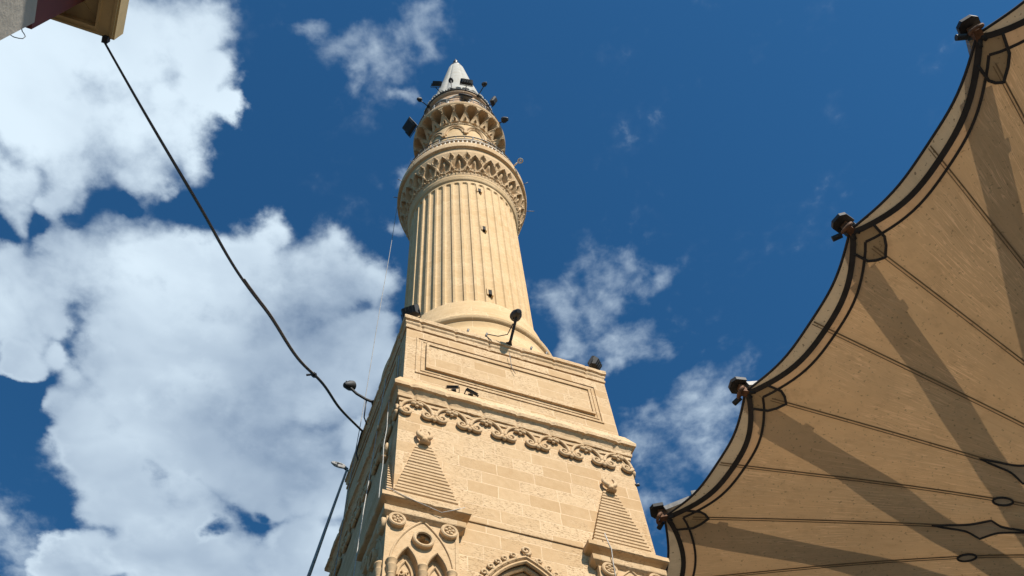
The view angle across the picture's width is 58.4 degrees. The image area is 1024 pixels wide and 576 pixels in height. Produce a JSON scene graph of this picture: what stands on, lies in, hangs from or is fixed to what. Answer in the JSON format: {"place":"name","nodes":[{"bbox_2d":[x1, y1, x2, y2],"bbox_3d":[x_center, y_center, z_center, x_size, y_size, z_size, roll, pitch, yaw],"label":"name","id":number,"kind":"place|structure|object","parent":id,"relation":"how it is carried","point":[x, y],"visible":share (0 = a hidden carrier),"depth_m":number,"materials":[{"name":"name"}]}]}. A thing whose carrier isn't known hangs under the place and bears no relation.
{"place":"outdoors","nodes":[
{"label":"outdoors","id":0,"kind":"place"},
{"bbox_2d":[0,0,1022,575],"label":"sky","id":1,"kind":"structure","parent":0,"point":[688,166],"materials":[{"name":"blue"}]},
{"label":"ground","id":2,"kind":"structure","parent":0,"visible":0},
{"bbox_2d":[0,0,128,43],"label":"corner building","id":3,"kind":"structure","parent":2,"relation":"on","point":[105,19],"depth_m":8.53,"materials":[{"name":"grey paint"}]},
{"bbox_2d":[324,59,669,575],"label":"minaret","id":4,"kind":"object","parent":2,"relation":"on","point":[528,466],"visible":0.98,"depth_m":19.50,"materials":[{"name":"stone"}]},
{"bbox_2d":[104,43,362,459],"bbox_3d":[-3.815,0.805,15.972,0.203,10.084,12.401,-4,-62,-2],"label":"power cable","id":5,"kind":"object","parent":4,"relation":"attached to","point":[276,325],"visible":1,"depth_m":12.49,"materials":[{"name":"black rubber"}]},
{"bbox_2d":[331,461,347,471],"bbox_3d":[-4.487,4.625,23.894,0.484,0.400,0.215,17,-65,-13],"label":"lamp","id":6,"kind":"object","parent":4,"relation":"attached to","point":[339,465],"visible":1,"depth_m":23.77,"materials":[{"name":"white plastic"}]},
{"bbox_2d":[307,467,347,575],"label":"grey cable","id":7,"kind":"object","parent":6,"relation":"hanging from","point":[323,534],"visible":1,"depth_m":21.45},
{"bbox_2d":[343,380,373,404],"bbox_3d":[-3.784,2.605,22.876,0.951,0.555,0.276,21,-66,-14],"label":"spotlight","id":8,"kind":"object","parent":4,"relation":"attached to","point":[349,385],"visible":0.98,"depth_m":22.74,"materials":[{"name":"grey metal"}]},
{"bbox_2d":[364,400,366,424],"bbox_3d":[-3.614,3.075,22.603,0.086,0.476,0.434,-4,-62,-2],"label":"lamp stay","id":9,"kind":"object","parent":8,"relation":"attached to","point":[365,411],"visible":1,"depth_m":22.55,"materials":[{"name":"grey metal"}]},
{"bbox_2d":[334,209,396,575],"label":"hanging rope","id":10,"kind":"object","parent":4,"relation":"hanging from","point":[362,411],"visible":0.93,"depth_m":23.62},
{"bbox_2d":[353,379,385,575],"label":"lightning wire","id":11,"kind":"object","parent":4,"relation":"attached to","point":[368,484],"visible":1,"depth_m":17.52,"materials":[{"name":"grey metal"}]},
{"bbox_2d":[378,400,389,498],"bbox_3d":[-2.452,3.035,17.605,0.033,3.200,0.087,-24,-63,8],"label":"drop wire","id":12,"kind":"object","parent":4,"relation":"attached to","point":[383,450],"visible":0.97,"depth_m":17.45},
{"bbox_2d":[402,117,417,137],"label":"floodlight","id":13,"kind":"object","parent":4,"relation":"attached to","point":[409,126],"visible":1,"depth_m":41.42,"materials":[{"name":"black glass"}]},
{"bbox_2d":[401,304,420,320],"bbox_3d":[-2.451,0.606,22.046,0.480,0.484,0.312,-19,-63,6],"label":"floodlight","id":14,"kind":"object","parent":4,"relation":"on","point":[413,310],"visible":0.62,"depth_m":22.02,"materials":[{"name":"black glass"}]},
{"bbox_2d":[417,97,429,107],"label":"spotlight","id":15,"kind":"object","parent":4,"relation":"attached to","point":[419,99],"visible":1,"depth_m":44.81,"materials":[{"name":"black metal"}]},
{"bbox_2d":[386,486,464,512],"bbox_3d":[-1.492,3.700,15.818,1.457,0.315,0.036,17,-65,-13],"label":"cornice wire","id":16,"kind":"object","parent":4,"relation":"attached to","point":[421,503],"visible":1,"depth_m":15.75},
{"bbox_2d":[431,81,441,92],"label":"floodlight","id":17,"kind":"object","parent":4,"relation":"on","point":[438,84],"visible":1,"depth_m":45.12,"materials":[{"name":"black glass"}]},
{"bbox_2d":[448,77,452,88],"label":"spotlight","id":18,"kind":"object","parent":4,"relation":"attached to","point":[450,80],"visible":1,"depth_m":45.61,"materials":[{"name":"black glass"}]},
{"bbox_2d":[447,385,459,392],"bbox_3d":[-1.269,2.155,19.587,0.300,0.155,0.154,2,-62,-5],"label":"floodlight","id":19,"kind":"object","parent":4,"relation":"on","point":[453,387],"visible":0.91,"depth_m":19.57,"materials":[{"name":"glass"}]},
{"bbox_2d":[458,93,472,101],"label":"floodlight","id":20,"kind":"object","parent":4,"relation":"attached to","point":[464,97],"visible":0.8,"depth_m":42.30,"materials":[{"name":"grey paint"}]},
{"bbox_2d":[460,78,472,89],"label":"floodlight","id":21,"kind":"object","parent":4,"relation":"on","point":[466,82],"visible":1,"depth_m":45.08,"materials":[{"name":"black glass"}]},
{"bbox_2d":[464,388,478,396],"bbox_3d":[-0.873,2.276,19.658,0.320,0.155,0.179,30,-68,-18],"label":"floodlight","id":22,"kind":"object","parent":4,"relation":"on","point":[471,392],"visible":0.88,"depth_m":19.62,"materials":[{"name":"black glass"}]},
{"bbox_2d":[476,82,486,96],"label":"spotlight","id":23,"kind":"object","parent":4,"relation":"attached to","point":[484,84],"visible":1,"depth_m":45.15,"materials":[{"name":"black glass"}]},
{"bbox_2d":[481,225,486,232],"bbox_3d":[-0.948,-1.854,29.808,0.200,0.360,0.259,17,-65,-13],"label":"slit window","id":24,"kind":"structure","parent":4,"relation":"in","point":[484,228],"depth_m":29.68,"materials":[{"name":"stone"}]},
{"bbox_2d":[486,288,493,297],"bbox_3d":[-0.655,0.212,25.878,0.200,0.360,0.259,17,-65,-13],"label":"slit window","id":25,"kind":"structure","parent":4,"relation":"in","point":[490,293],"depth_m":25.77,"materials":[{"name":"stone"}]},
{"bbox_2d":[486,96,496,106],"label":"floodlight","id":26,"kind":"object","parent":4,"relation":"attached to","point":[493,100],"visible":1,"depth_m":44.69,"materials":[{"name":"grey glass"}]},
{"bbox_2d":[486,324,512,340],"bbox_3d":[-0.280,1.124,22.226,0.715,0.463,0.133,-17,-62,4],"label":"lamp lead","id":27,"kind":"object","parent":4,"relation":"attached to","point":[499,335],"visible":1,"depth_m":22.25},
{"bbox_2d":[499,117,508,123],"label":"spotlight","id":28,"kind":"object","parent":4,"relation":"attached to","point":[504,119],"visible":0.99,"depth_m":42.22,"materials":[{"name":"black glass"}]},
{"bbox_2d":[506,309,521,344],"bbox_3d":[0.059,0.930,22.431,0.282,0.777,0.866,15,-64,-12],"label":"spotlight","id":29,"kind":"object","parent":4,"relation":"attached to","point":[515,315],"visible":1,"depth_m":22.33,"materials":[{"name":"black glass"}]},
{"bbox_2d":[513,158,522,165],"bbox_3d":[0.244,-4.885,35.924,0.234,0.118,0.495,36,-70,-20],"label":"bracket lamp","id":30,"kind":"object","parent":4,"relation":"on","point":[520,162],"visible":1,"depth_m":35.90,"materials":[{"name":"metal"}]},
{"bbox_2d":[588,356,601,369],"bbox_3d":[2.109,1.968,23.088,0.312,0.466,0.400,-23,-63,8],"label":"floodlight","id":31,"kind":"object","parent":4,"relation":"on","point":[594,362],"visible":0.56,"depth_m":23.04,"materials":[{"name":"grey metal"}]},
{"bbox_2d":[604,533,615,575],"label":"turret wire","id":32,"kind":"object","parent":4,"relation":"attached to","point":[611,553],"visible":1,"depth_m":16.44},
{"bbox_2d":[649,0,1023,575],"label":"shade umbrella","id":33,"kind":"object","parent":2,"relation":"on","point":[879,429],"visible":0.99,"depth_m":17.73,"materials":[{"name":"beige fabric"}]}
]}

